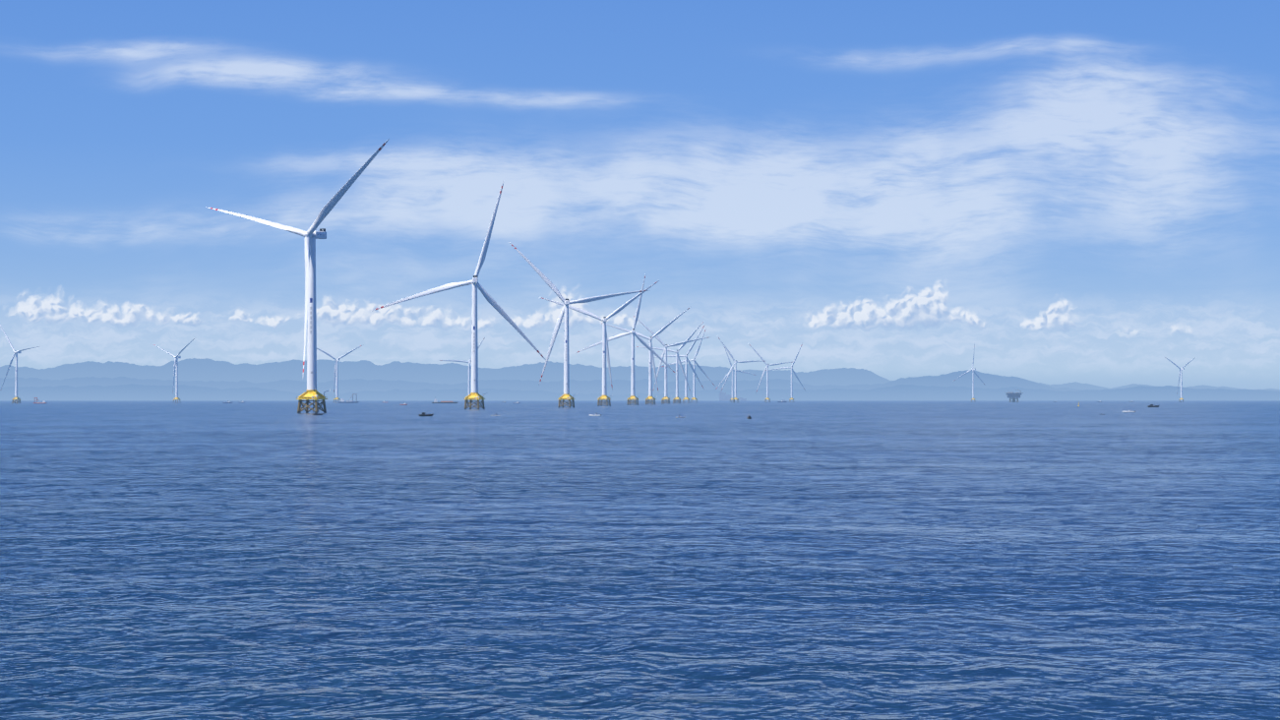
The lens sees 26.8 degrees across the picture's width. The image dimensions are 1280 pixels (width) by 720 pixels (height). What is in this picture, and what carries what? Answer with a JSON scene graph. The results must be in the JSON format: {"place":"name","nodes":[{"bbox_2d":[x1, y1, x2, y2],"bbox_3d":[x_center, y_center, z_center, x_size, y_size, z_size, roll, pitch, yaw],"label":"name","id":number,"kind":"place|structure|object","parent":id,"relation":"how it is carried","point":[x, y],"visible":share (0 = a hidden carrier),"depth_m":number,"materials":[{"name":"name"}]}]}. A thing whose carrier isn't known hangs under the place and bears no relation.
{"place":"outdoors","nodes":[
{"label":"outdoors","id":0,"kind":"place"},
{"bbox_2d":[0,400,1279,719],"bbox_3d":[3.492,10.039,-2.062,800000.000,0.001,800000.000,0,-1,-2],"label":"sea","id":1,"kind":"structure","parent":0,"point":[722,560],"depth_m":168.55,"materials":[{"name":"liquid"}]},
{"bbox_2d":[0,325,39,403],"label":"wind turbine","id":2,"kind":"object","parent":1,"relation":"on","point":[16,398],"visible":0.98,"depth_m":7045.80,"materials":[{"name":"white paint"}]},
{"bbox_2d":[33,397,47,403],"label":"crane barge","id":3,"kind":"object","parent":1,"relation":"on","point":[43,401],"visible":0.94,"depth_m":6949.82,"materials":[{"name":"grey metal"}]},
{"bbox_2d":[153,337,195,403],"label":"wind turbine","id":4,"kind":"object","parent":1,"relation":"on","point":[176,357],"visible":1,"depth_m":7891.97,"materials":[{"name":"white paint"}]},
{"bbox_2d":[205,138,389,413],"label":"wind turbine","id":5,"kind":"object","parent":1,"relation":"on","point":[311,235],"visible":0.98,"depth_m":2020.52,"materials":[{"name":"white paint"}]},
{"bbox_2d":[316,344,363,403],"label":"wind turbine","id":6,"kind":"object","parent":1,"relation":"on","point":[335,381],"visible":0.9,"depth_m":8391.43,"materials":[{"name":"white paint"}]},
{"bbox_2d":[337,393,359,403],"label":"crane vessel","id":7,"kind":"object","parent":1,"relation":"on","point":[346,401],"visible":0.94,"depth_m":8267.61,"materials":[{"name":"grey metal"}]},
{"bbox_2d":[419,412,433,416],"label":"boat","id":8,"kind":"object","parent":1,"relation":"on","point":[423,414],"visible":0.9,"depth_m":1634.26,"materials":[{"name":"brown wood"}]},
{"bbox_2d":[431,399,457,403],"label":"cargo ship","id":9,"kind":"object","parent":1,"relation":"on","point":[435,400],"visible":0.79,"depth_m":7379.09,"materials":[{"name":"grey"}]},
{"bbox_2d":[370,182,546,409],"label":"wind turbine","id":10,"kind":"object","parent":1,"relation":"on","point":[474,394],"visible":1,"depth_m":2811.84,"materials":[{"name":"white paint"}]},
{"bbox_2d":[438,337,485,402],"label":"wind turbine","id":11,"kind":"object","parent":1,"relation":"on","point":[469,368],"visible":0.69,"depth_m":8897.15,"materials":[{"name":"white paint"}]},
{"bbox_2d":[509,243,647,407],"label":"wind turbine","id":12,"kind":"object","parent":1,"relation":"on","point":[565,311],"visible":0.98,"depth_m":3454.70,"materials":[{"name":"white paint"}]},
{"bbox_2d":[539,280,659,406],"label":"wind turbine","id":13,"kind":"object","parent":1,"relation":"on","point":[605,354],"visible":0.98,"depth_m":4209.46,"materials":[{"name":"white paint"}]},
{"bbox_2d":[575,275,676,405],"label":"wind turbine","id":14,"kind":"object","parent":1,"relation":"on","point":[633,396],"visible":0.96,"depth_m":4925.50,"materials":[{"name":"white paint"}]},
{"bbox_2d":[599,306,690,404],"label":"wind turbine","id":15,"kind":"object","parent":1,"relation":"on","point":[651,364],"visible":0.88,"depth_m":5498.09,"materials":[{"name":"white paint"}]},
{"bbox_2d":[635,320,704,403],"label":"wind turbine","id":16,"kind":"object","parent":1,"relation":"on","point":[677,397],"visible":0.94,"depth_m":6987.08,"materials":[{"name":"white paint"}]},
{"bbox_2d":[633,315,707,404],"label":"wind turbine","id":17,"kind":"object","parent":1,"relation":"on","point":[666,398],"visible":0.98,"depth_m":6293.26,"materials":[{"name":"white paint"}]},
{"bbox_2d":[648,325,704,403],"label":"wind turbine","id":18,"kind":"object","parent":1,"relation":"on","point":[686,374],"visible":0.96,"depth_m":7640.89,"materials":[{"name":"white paint"}]},
{"bbox_2d":[662,327,715,403],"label":"wind turbine","id":19,"kind":"object","parent":1,"relation":"on","point":[694,387],"visible":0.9,"depth_m":8364.86,"materials":[{"name":"white paint"}]},
{"bbox_2d":[719,391,731,400],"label":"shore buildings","id":20,"kind":"structure","parent":1,"relation":"on","point":[723,396],"depth_m":24012.20,"materials":[{"name":"grey"}]},
{"bbox_2d":[715,347,756,402],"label":"wind turbine","id":21,"kind":"object","parent":1,"relation":"on","point":[732,377],"visible":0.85,"depth_m":11066.89,"materials":[{"name":"white paint"}]},
{"bbox_2d":[717,336,760,402],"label":"wind turbine","id":22,"kind":"object","parent":1,"relation":"on","point":[735,364],"visible":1,"depth_m":8882.19,"materials":[{"name":"white paint"}]},
{"bbox_2d":[750,346,792,402],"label":"wind turbine","id":23,"kind":"object","parent":1,"relation":"on","point":[766,367],"visible":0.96,"depth_m":9748.53,"materials":[{"name":"white paint"}]},
{"bbox_2d":[762,343,804,402],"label":"wind turbine","id":24,"kind":"object","parent":1,"relation":"on","point":[791,367],"visible":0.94,"depth_m":10370.80,"materials":[{"name":"white paint"}]},
{"bbox_2d":[954,343,984,402],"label":"wind turbine","id":25,"kind":"object","parent":1,"relation":"on","point":[973,372],"visible":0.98,"depth_m":11093.09,"materials":[{"name":"white paint"}]},
{"bbox_2d":[1005,389,1023,402],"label":"offshore substation","id":26,"kind":"object","parent":1,"relation":"on","point":[1012,396],"visible":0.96,"depth_m":10528.87,"materials":[{"name":"metal"}]},
{"bbox_2d":[1164,357,1194,402],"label":"wind turbine","id":27,"kind":"object","parent":1,"relation":"on","point":[1181,373],"visible":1,"depth_m":10948.66,"materials":[{"name":"white paint"}]},
{"bbox_2d":[0,358,1279,390],"bbox_3d":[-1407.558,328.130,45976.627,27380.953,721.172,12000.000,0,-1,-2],"label":"coast hills","id":28,"kind":"structure","parent":0,"point":[203,370],"depth_m":44439.90,"materials":[{"name":"blue"}]},
{"bbox_2d":[0,383,1279,400],"bbox_3d":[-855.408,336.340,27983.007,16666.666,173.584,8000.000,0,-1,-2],"label":"coast hills","id":29,"kind":"structure","parent":0,"point":[131,392],"depth_m":25984.97,"materials":[{"name":"blue"}]},
{"bbox_2d":[0,369,1279,395],"bbox_3d":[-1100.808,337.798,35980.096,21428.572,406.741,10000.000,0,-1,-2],"label":"coast hills","id":30,"kind":"structure","parent":0,"point":[623,387],"depth_m":34738.90,"materials":[{"name":"blue"}]},
{"bbox_2d":[0,0,1279,389],"label":"sky","id":31,"kind":"structure","parent":0,"point":[1066,191],"materials":[{"name":"blue"}]}
]}

